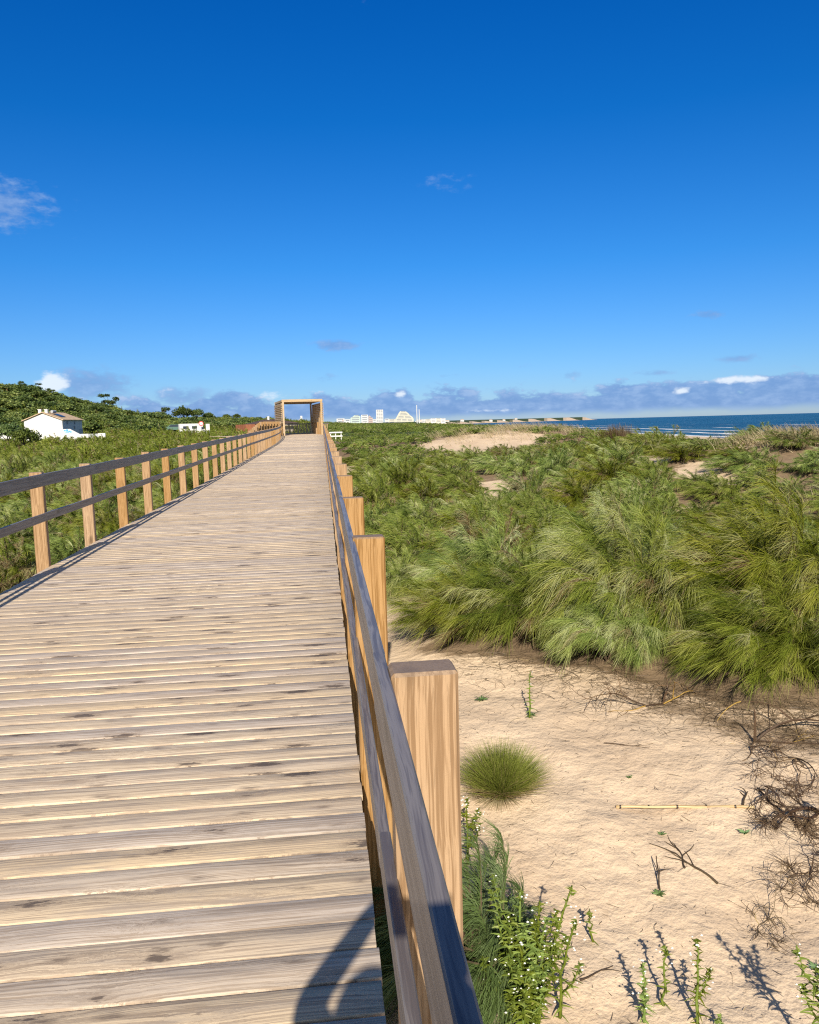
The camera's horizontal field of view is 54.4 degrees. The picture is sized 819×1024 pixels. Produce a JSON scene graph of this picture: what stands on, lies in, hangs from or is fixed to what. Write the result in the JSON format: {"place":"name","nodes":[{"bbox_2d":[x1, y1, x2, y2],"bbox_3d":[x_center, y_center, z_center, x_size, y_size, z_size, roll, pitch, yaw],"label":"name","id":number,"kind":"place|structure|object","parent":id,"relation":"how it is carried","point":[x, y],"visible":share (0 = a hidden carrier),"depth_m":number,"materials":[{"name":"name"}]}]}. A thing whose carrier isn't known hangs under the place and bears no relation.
{"place":"outdoors","nodes":[
{"label":"outdoors","id":0,"kind":"place"},
{"bbox_2d":[0,410,818,1023],"bbox_3d":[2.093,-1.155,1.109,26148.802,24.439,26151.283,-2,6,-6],"label":"sand ground","id":1,"kind":"structure","parent":0,"point":[596,864],"depth_m":5.45,"materials":[{"name":"sand"}]},
{"bbox_2d":[0,558,25,592],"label":"broom bush","id":2,"kind":"object","parent":1,"relation":"on","point":[4,587],"visible":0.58,"depth_m":11.82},
{"bbox_2d":[0,421,26,444],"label":"round tree","id":3,"kind":"object","parent":1,"relation":"on","point":[6,429],"visible":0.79,"depth_m":98.95,"materials":[{"name":"green plant"}]},
{"bbox_2d":[0,503,31,526],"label":"broom bush","id":4,"kind":"object","parent":1,"relation":"on","point":[12,518],"visible":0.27,"depth_m":18.76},
{"bbox_2d":[0,449,32,474],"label":"broom bush","id":5,"kind":"object","parent":1,"relation":"on","point":[17,460],"visible":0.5,"depth_m":44.78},
{"bbox_2d":[0,535,36,584],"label":"broom bush","id":6,"kind":"object","parent":1,"relation":"on","point":[21,560],"visible":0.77,"depth_m":12.99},
{"bbox_2d":[8,427,42,445],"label":"round tree","id":7,"kind":"object","parent":1,"relation":"on","point":[22,434],"visible":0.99,"depth_m":96.34,"materials":[{"name":"green plant"}]},
{"bbox_2d":[1,489,64,515],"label":"broom bush","id":8,"kind":"object","parent":1,"relation":"on","point":[13,503],"visible":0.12,"depth_m":22.71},
{"bbox_2d":[0,485,68,509],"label":"broom bush","id":9,"kind":"object","parent":1,"relation":"on","point":[26,494],"visible":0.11,"depth_m":24.31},
{"bbox_2d":[5,511,72,551],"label":"broom bush","id":10,"kind":"object","parent":1,"relation":"on","point":[27,533],"visible":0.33,"depth_m":17.29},
{"bbox_2d":[22,409,82,440],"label":"white house","id":11,"kind":"structure","parent":1,"relation":"on","point":[47,422],"depth_m":121.22,"materials":[{"name":"paint"}]},
{"bbox_2d":[0,526,107,573],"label":"broom bush","id":12,"kind":"object","parent":1,"relation":"on","point":[62,549],"visible":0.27,"depth_m":14.37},
{"bbox_2d":[29,445,78,467],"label":"broom bush","id":13,"kind":"object","parent":1,"relation":"on","point":[50,456],"visible":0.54,"depth_m":49.16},
{"bbox_2d":[27,487,130,536],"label":"broom bush","id":14,"kind":"object","parent":1,"relation":"on","point":[65,519],"visible":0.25,"depth_m":19.80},
{"bbox_2d":[58,473,106,503],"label":"broom bush","id":15,"kind":"object","parent":1,"relation":"on","point":[76,493],"visible":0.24,"depth_m":27.31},
{"bbox_2d":[55,504,118,536],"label":"broom bush","id":16,"kind":"object","parent":1,"relation":"on","point":[100,519],"visible":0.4,"depth_m":18.52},
{"bbox_2d":[93,469,115,489],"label":"broom bush","id":17,"kind":"object","parent":1,"relation":"on","point":[111,478],"visible":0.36,"depth_m":35.04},
{"bbox_2d":[93,478,143,511],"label":"broom bush","id":18,"kind":"object","parent":1,"relation":"on","point":[131,503],"visible":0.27,"depth_m":25.97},
{"bbox_2d":[0,383,288,433],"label":"hillside wood","id":19,"kind":"object","parent":1,"relation":"on","point":[17,395],"visible":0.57,"depth_m":181.88,"materials":[{"name":"green plant"}]},
{"bbox_2d":[0,383,309,462],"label":"dune scrub","id":20,"kind":"object","parent":1,"relation":"on","point":[117,441],"visible":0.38,"depth_m":105.33,"materials":[{"name":"green plant"}]},
{"bbox_2d":[127,459,190,496],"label":"broom bush","id":21,"kind":"object","parent":1,"relation":"on","point":[156,467],"visible":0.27,"depth_m":30.78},
{"bbox_2d":[0,434,385,1023],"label":"boardwalk","id":22,"kind":"structure","parent":1,"relation":"on","point":[182,830],"depth_m":3.99,"materials":[{"name":"brown wood"}]},
{"bbox_2d":[0,425,280,572],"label":"wooden railing","id":23,"kind":"object","parent":22,"relation":"attached to","point":[35,483],"visible":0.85,"depth_m":13.93,"materials":[{"name":"brown wood"}]},
{"bbox_2d":[214,433,329,436],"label":"viewing platform","id":24,"kind":"structure","parent":22,"relation":"on","point":[231,436],"depth_m":93.13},
{"bbox_2d":[285,423,328,433],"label":"balustrade","id":25,"kind":"object","parent":24,"relation":"on","point":[296,427],"visible":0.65,"depth_m":100.76,"materials":[{"name":"brown wood"}]},
{"bbox_2d":[323,424,482,1023],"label":"wooden railing","id":26,"kind":"object","parent":22,"relation":"attached to","point":[406,718],"visible":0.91,"depth_m":1.83,"materials":[{"name":"brown wood"}]},
{"bbox_2d":[248,422,281,446],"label":"timber screen","id":27,"kind":"object","parent":1,"relation":"on","point":[259,426],"visible":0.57,"depth_m":80.62,"materials":[{"name":"brown wood"}]},
{"bbox_2d":[236,416,297,432],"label":"beach bar","id":28,"kind":"object","parent":1,"relation":"on","point":[249,426],"visible":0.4,"depth_m":149.46,"materials":[{"name":"wood"}]},
{"bbox_2d":[274,399,323,435],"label":"slatted gateway","id":29,"kind":"object","parent":1,"relation":"on","point":[316,415],"visible":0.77,"depth_m":91.65,"materials":[{"name":"brown wood"}]},
{"bbox_2d":[347,452,388,473],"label":"broom bush","id":30,"kind":"object","parent":1,"relation":"on","point":[366,462],"visible":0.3,"depth_m":33.80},
{"bbox_2d":[353,464,395,500],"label":"broom bush","id":31,"kind":"object","parent":1,"relation":"on","point":[372,476],"visible":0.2,"depth_m":24.64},
{"bbox_2d":[364,502,389,534],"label":"broom bush","id":32,"kind":"object","parent":1,"relation":"on","point":[369,521],"visible":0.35,"depth_m":18.65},
{"bbox_2d":[352,465,409,516],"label":"broom bush","id":33,"kind":"object","parent":1,"relation":"on","point":[367,493],"visible":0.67,"depth_m":22.33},
{"bbox_2d":[365,513,423,545],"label":"broom bush","id":34,"kind":"object","parent":1,"relation":"on","point":[389,526],"visible":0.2,"depth_m":16.25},
{"bbox_2d":[362,454,436,493],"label":"broom bush","id":35,"kind":"object","parent":1,"relation":"on","point":[399,477],"visible":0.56,"depth_m":27.07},
{"bbox_2d":[365,514,436,571],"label":"broom bush","id":36,"kind":"object","parent":1,"relation":"on","point":[392,542],"visible":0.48,"depth_m":13.75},
{"bbox_2d":[385,543,422,600],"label":"broom bush","id":37,"kind":"object","parent":1,"relation":"on","point":[391,581],"visible":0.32,"depth_m":11.91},
{"bbox_2d":[379,492,448,533],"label":"broom bush","id":38,"kind":"object","parent":1,"relation":"on","point":[416,513],"visible":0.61,"depth_m":17.55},
{"bbox_2d":[390,471,450,507],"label":"broom bush","id":39,"kind":"object","parent":1,"relation":"on","point":[423,493],"visible":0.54,"depth_m":23.58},
{"bbox_2d":[414,452,460,474],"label":"broom bush","id":40,"kind":"object","parent":1,"relation":"on","point":[430,462],"visible":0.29,"depth_m":30.03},
{"bbox_2d":[399,542,479,589],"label":"broom bush","id":41,"kind":"object","parent":1,"relation":"on","point":[423,562],"visible":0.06,"depth_m":11.60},
{"bbox_2d":[418,456,483,484],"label":"broom bush","id":42,"kind":"object","parent":1,"relation":"on","point":[441,474],"visible":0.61,"depth_m":28.56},
{"bbox_2d":[386,549,518,649],"bbox_3d":[0.513,0.915,9.259,1.733,1.171,2.040,1,7,24],"label":"broom bush","id":43,"kind":"object","parent":1,"relation":"on","point":[426,609],"visible":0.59,"depth_m":8.98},
{"bbox_2d":[424,468,488,496],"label":"broom bush","id":44,"kind":"object","parent":1,"relation":"on","point":[455,482],"visible":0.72,"depth_m":26.20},
{"bbox_2d":[433,492,489,522],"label":"broom bush","id":45,"kind":"object","parent":1,"relation":"on","point":[456,500],"visible":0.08,"depth_m":20.42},
{"bbox_2d":[372,813,557,1023],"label":"soft shrub","id":46,"kind":"object","parent":1,"relation":"on","point":[479,939],"visible":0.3,"depth_m":3.98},
{"bbox_2d":[435,490,494,533],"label":"broom bush","id":47,"kind":"object","parent":1,"relation":"on","point":[453,510],"visible":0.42,"depth_m":18.08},
{"bbox_2d":[398,505,534,599],"bbox_3d":[0.769,0.646,10.363,1.832,1.463,2.391,1,7,23],"label":"broom bush","id":48,"kind":"object","parent":1,"relation":"on","point":[476,551],"visible":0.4,"depth_m":10.34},
{"bbox_2d":[446,444,492,469],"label":"broom bush","id":49,"kind":"object","parent":1,"relation":"on","point":[463,459],"visible":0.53,"depth_m":32.12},
{"bbox_2d":[449,477,493,504],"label":"broom bush","id":50,"kind":"object","parent":1,"relation":"on","point":[472,490],"visible":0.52,"depth_m":24.38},
{"bbox_2d":[461,796,483,866],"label":"weed","id":51,"kind":"object","parent":1,"relation":"on","point":[473,823],"visible":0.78,"depth_m":5.08,"materials":[{"name":"green plant"}]},
{"bbox_2d":[412,499,533,566],"bbox_3d":[1.085,0.459,12.995,2.238,1.390,2.150,-3,6,-9],"label":"broom bush","id":52,"kind":"object","parent":1,"relation":"on","point":[469,530],"visible":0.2,"depth_m":13.06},
{"bbox_2d":[459,489,510,521],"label":"broom bush","id":53,"kind":"object","parent":1,"relation":"on","point":[488,503],"visible":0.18,"depth_m":21.17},
{"bbox_2d":[464,450,516,474],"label":"broom bush","id":54,"kind":"object","parent":1,"relation":"on","point":[491,464],"visible":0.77,"depth_m":30.11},
{"bbox_2d":[437,530,576,658],"bbox_3d":[1.233,0.859,8.904,2.469,1.251,1.827,-6,8,-36],"label":"broom bush","id":55,"kind":"object","parent":1,"relation":"on","point":[510,591],"visible":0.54,"depth_m":8.69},
{"bbox_2d":[460,736,556,810],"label":"grass tuft","id":56,"kind":"object","parent":1,"relation":"on","point":[497,775],"visible":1,"depth_m":5.79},
{"bbox_2d":[496,454,534,476],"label":"broom bush","id":57,"kind":"object","parent":1,"relation":"on","point":[511,467],"visible":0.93,"depth_m":28.82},
{"bbox_2d":[490,483,552,518],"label":"broom bush","id":58,"kind":"object","parent":1,"relation":"on","point":[528,497],"visible":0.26,"depth_m":20.06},
{"bbox_2d":[487,468,556,502],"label":"broom bush","id":59,"kind":"object","parent":1,"relation":"on","point":[518,487],"visible":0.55,"depth_m":23.25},
{"bbox_2d":[323,421,724,463],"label":"dune scrub","id":60,"kind":"object","parent":1,"relation":"on","point":[376,437],"visible":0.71,"depth_m":54.39,"materials":[{"name":"green plant"}]},
{"bbox_2d":[502,445,545,466],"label":"broom bush","id":61,"kind":"object","parent":1,"relation":"on","point":[525,454],"visible":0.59,"depth_m":31.39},
{"bbox_2d":[479,874,576,1023],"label":"flowering clump","id":62,"kind":"object","parent":1,"relation":"on","point":[526,971],"visible":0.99,"depth_m":3.66,"materials":[{"name":"green plant"}]},
{"bbox_2d":[501,494,561,529],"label":"broom bush","id":63,"kind":"object","parent":1,"relation":"on","point":[518,510],"visible":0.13,"depth_m":18.55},
{"bbox_2d":[514,514,565,555],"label":"broom bush","id":64,"kind":"object","parent":1,"relation":"on","point":[535,535],"visible":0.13,"depth_m":14.08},
{"bbox_2d":[504,494,584,532],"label":"broom bush","id":65,"kind":"object","parent":1,"relation":"on","point":[531,514],"visible":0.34,"depth_m":16.90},
{"bbox_2d":[524,443,580,478],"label":"broom bush","id":66,"kind":"object","parent":1,"relation":"on","point":[549,461],"visible":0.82,"depth_m":27.42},
{"bbox_2d":[538,916,585,1022],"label":"weed","id":67,"kind":"object","parent":1,"relation":"on","point":[561,1005],"visible":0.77,"depth_m":3.87,"materials":[{"name":"green plant"}]},
{"bbox_2d":[543,464,589,487],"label":"broom bush","id":68,"kind":"object","parent":1,"relation":"on","point":[558,473],"visible":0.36,"depth_m":25.42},
{"bbox_2d":[539,470,607,509],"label":"broom bush","id":69,"kind":"object","parent":1,"relation":"on","point":[570,496],"visible":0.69,"depth_m":21.28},
{"bbox_2d":[571,438,626,469],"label":"broom bush","id":70,"kind":"object","parent":1,"relation":"on","point":[595,450],"visible":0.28,"depth_m":28.70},
{"bbox_2d":[517,480,682,598],"bbox_3d":[2.521,0.415,10.704,2.654,1.786,2.470,-3,7,-16],"label":"broom bush","id":71,"kind":"object","parent":1,"relation":"on","point":[598,513],"visible":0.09,"depth_m":10.61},
{"bbox_2d":[527,578,677,677],"bbox_3d":[2.000,1.062,8.252,1.725,0.959,1.606,-3,7,-16],"label":"broom bush","id":72,"kind":"object","parent":1,"relation":"on","point":[614,637],"visible":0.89,"depth_m":7.92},
{"bbox_2d":[387,421,818,513],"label":"dune grass","id":73,"kind":"structure","parent":1,"relation":"on","point":[507,427],"depth_m":28.74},
{"bbox_2d":[566,447,645,489],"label":"broom bush","id":74,"kind":"object","parent":1,"relation":"on","point":[592,473],"visible":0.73,"depth_m":24.06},
{"bbox_2d":[572,481,641,531],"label":"broom bush","id":75,"kind":"object","parent":1,"relation":"on","point":[582,512],"visible":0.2,"depth_m":17.70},
{"bbox_2d":[509,483,720,666],"bbox_3d":[2.250,0.543,8.916,2.764,1.860,2.573,-3,7,-16],"label":"broom bush","id":76,"kind":"object","parent":1,"relation":"on","point":[622,567],"visible":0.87,"depth_m":8.40,"materials":[{"name":"plant"}]},
{"bbox_2d":[584,435,650,471],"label":"broom bush","id":77,"kind":"object","parent":1,"relation":"on","point":[621,453],"visible":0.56,"depth_m":25.89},
{"bbox_2d":[587,474,669,511],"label":"broom bush","id":78,"kind":"object","parent":1,"relation":"on","point":[625,494],"visible":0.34,"depth_m":19.95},
{"bbox_2d":[445,646,818,1023],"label":"twig litter","id":79,"kind":"object","parent":1,"relation":"on","point":[718,699],"visible":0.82,"depth_m":7.00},
{"bbox_2d":[565,672,724,719],"bbox_3d":[2.187,1.570,7.143,1.721,0.406,0.654,-3,6,-11],"label":"bent branch","id":80,"kind":"object","parent":79,"relation":"on","point":[638,702],"visible":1,"depth_m":7.12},
{"bbox_2d":[592,468,679,504],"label":"broom bush","id":81,"kind":"object","parent":1,"relation":"on","point":[623,484],"visible":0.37,"depth_m":21.42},
{"bbox_2d":[632,959,656,1023],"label":"weed","id":82,"kind":"object","parent":1,"relation":"on","point":[644,997],"visible":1,"depth_m":3.83,"materials":[{"name":"green plant"}]},
{"bbox_2d":[616,426,679,454],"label":"broom bush","id":83,"kind":"object","parent":1,"relation":"on","point":[634,441],"visible":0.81,"depth_m":30.95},
{"bbox_2d":[626,452,676,476],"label":"broom bush","id":84,"kind":"object","parent":1,"relation":"on","point":[647,465],"visible":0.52,"depth_m":24.66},
{"bbox_2d":[621,460,688,494],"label":"broom bush","id":85,"kind":"object","parent":1,"relation":"on","point":[648,476],"visible":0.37,"depth_m":22.80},
{"bbox_2d":[636,424,687,451],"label":"broom bush","id":86,"kind":"object","parent":1,"relation":"on","point":[672,436],"visible":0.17,"depth_m":32.99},
{"bbox_2d":[632,492,694,526],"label":"broom bush","id":87,"kind":"object","parent":1,"relation":"on","point":[652,506],"visible":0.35,"depth_m":18.66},
{"bbox_2d":[654,945,672,1009],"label":"weed","id":88,"kind":"object","parent":1,"relation":"on","point":[662,995],"visible":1,"depth_m":3.97,"materials":[{"name":"green plant"}]},
{"bbox_2d":[643,506,693,537],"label":"broom bush","id":89,"kind":"object","parent":1,"relation":"on","point":[671,519],"visible":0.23,"depth_m":16.68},
{"bbox_2d":[642,439,714,461],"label":"broom bush","id":90,"kind":"object","parent":1,"relation":"on","point":[682,454],"visible":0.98,"depth_m":26.27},
{"bbox_2d":[616,805,754,808],"bbox_3d":[1.917,2.057,5.554,0.935,0.050,0.032,-1,6,6],"label":"cane","id":91,"kind":"object","parent":1,"relation":"on","point":[674,806],"visible":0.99,"depth_m":5.55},
{"bbox_2d":[649,516,722,550],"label":"broom bush","id":92,"kind":"object","parent":1,"relation":"on","point":[670,524],"visible":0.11,"depth_m":15.08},
{"bbox_2d":[684,934,714,1023],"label":"weed","id":93,"kind":"object","parent":1,"relation":"on","point":[697,996],"visible":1,"depth_m":3.84,"materials":[{"name":"green plant"}]},
{"bbox_2d":[670,469,729,486],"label":"broom bush","id":94,"kind":"object","parent":1,"relation":"on","point":[687,481],"visible":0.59,"depth_m":23.16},
{"bbox_2d":[677,496,724,521],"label":"broom bush","id":95,"kind":"object","parent":1,"relation":"on","point":[693,506],"visible":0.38,"depth_m":19.80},
{"bbox_2d":[679,435,731,450],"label":"broom bush","id":96,"kind":"object","parent":1,"relation":"on","point":[696,443],"visible":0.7,"depth_m":27.75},
{"bbox_2d":[676,469,746,501],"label":"broom bush","id":97,"kind":"object","parent":1,"relation":"on","point":[707,487],"visible":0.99,"depth_m":21.64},
{"bbox_2d":[688,497,767,533],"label":"broom bush","id":98,"kind":"object","parent":1,"relation":"on","point":[712,513],"visible":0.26,"depth_m":17.57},
{"bbox_2d":[642,447,818,644],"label":"broom bush","id":99,"kind":"object","parent":1,"relation":"on","point":[739,555],"visible":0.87,"depth_m":8.27,"materials":[{"name":"plant"}]},
{"bbox_2d":[703,444,758,458],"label":"broom bush","id":100,"kind":"object","parent":1,"relation":"on","point":[722,453],"visible":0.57,"depth_m":25.41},
{"bbox_2d":[656,555,818,710],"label":"broom bush","id":101,"kind":"object","parent":1,"relation":"on","point":[744,635],"visible":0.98,"depth_m":7.27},
{"bbox_2d":[712,490,772,512],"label":"broom bush","id":102,"kind":"object","parent":1,"relation":"on","point":[737,499],"visible":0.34,"depth_m":19.98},
{"bbox_2d":[695,446,792,471],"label":"broom bush","id":103,"kind":"object","parent":1,"relation":"on","point":[743,463],"visible":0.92,"depth_m":23.80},
{"bbox_2d":[723,421,776,444],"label":"broom bush","id":104,"kind":"object","parent":1,"relation":"on","point":[748,430],"visible":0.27,"depth_m":28.61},
{"bbox_2d":[729,460,781,487],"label":"broom bush","id":105,"kind":"object","parent":1,"relation":"on","point":[742,472],"visible":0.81,"depth_m":22.33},
{"bbox_2d":[729,856,803,955],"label":"dry twigs","id":106,"kind":"object","parent":1,"relation":"on","point":[772,921],"visible":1,"depth_m":4.56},
{"bbox_2d":[715,701,818,760],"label":"bent branch","id":107,"kind":"object","parent":1,"relation":"on","point":[755,737],"visible":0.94,"depth_m":6.39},
{"bbox_2d":[725,731,818,803],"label":"dry twigs","id":108,"kind":"object","parent":1,"relation":"on","point":[785,766],"visible":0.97,"depth_m":5.88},
{"bbox_2d":[738,475,818,499],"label":"broom bush","id":109,"kind":"object","parent":1,"relation":"on","point":[796,486],"visible":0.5,"depth_m":20.93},
{"bbox_2d":[739,777,818,869],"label":"dead shrub","id":110,"kind":"object","parent":1,"relation":"on","point":[806,823],"visible":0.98,"depth_m":5.35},
{"bbox_2d":[748,824,818,914],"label":"dead shrub","id":111,"kind":"object","parent":1,"relation":"on","point":[808,872],"visible":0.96,"depth_m":4.80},
{"bbox_2d":[752,425,818,447],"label":"broom bush","id":112,"kind":"object","parent":1,"relation":"on","point":[800,442],"visible":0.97,"depth_m":25.83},
{"bbox_2d":[780,448,818,473],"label":"broom bush","id":113,"kind":"object","parent":1,"relation":"on","point":[809,465],"visible":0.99,"depth_m":23.06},
{"bbox_2d":[791,943,818,1023],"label":"weed","id":114,"kind":"object","parent":1,"relation":"on","point":[802,986],"visible":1,"depth_m":3.50,"materials":[{"name":"green plant"}]},
{"bbox_2d":[0,0,818,422],"label":"sky","id":115,"kind":"structure","parent":0,"point":[449,209],"materials":[{"name":"blue"}]},
{"bbox_2d":[474,413,818,437],"bbox_3d":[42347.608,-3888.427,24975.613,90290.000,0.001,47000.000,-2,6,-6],"label":"sea water","id":116,"kind":"structure","parent":0,"point":[704,426],"depth_m":889.16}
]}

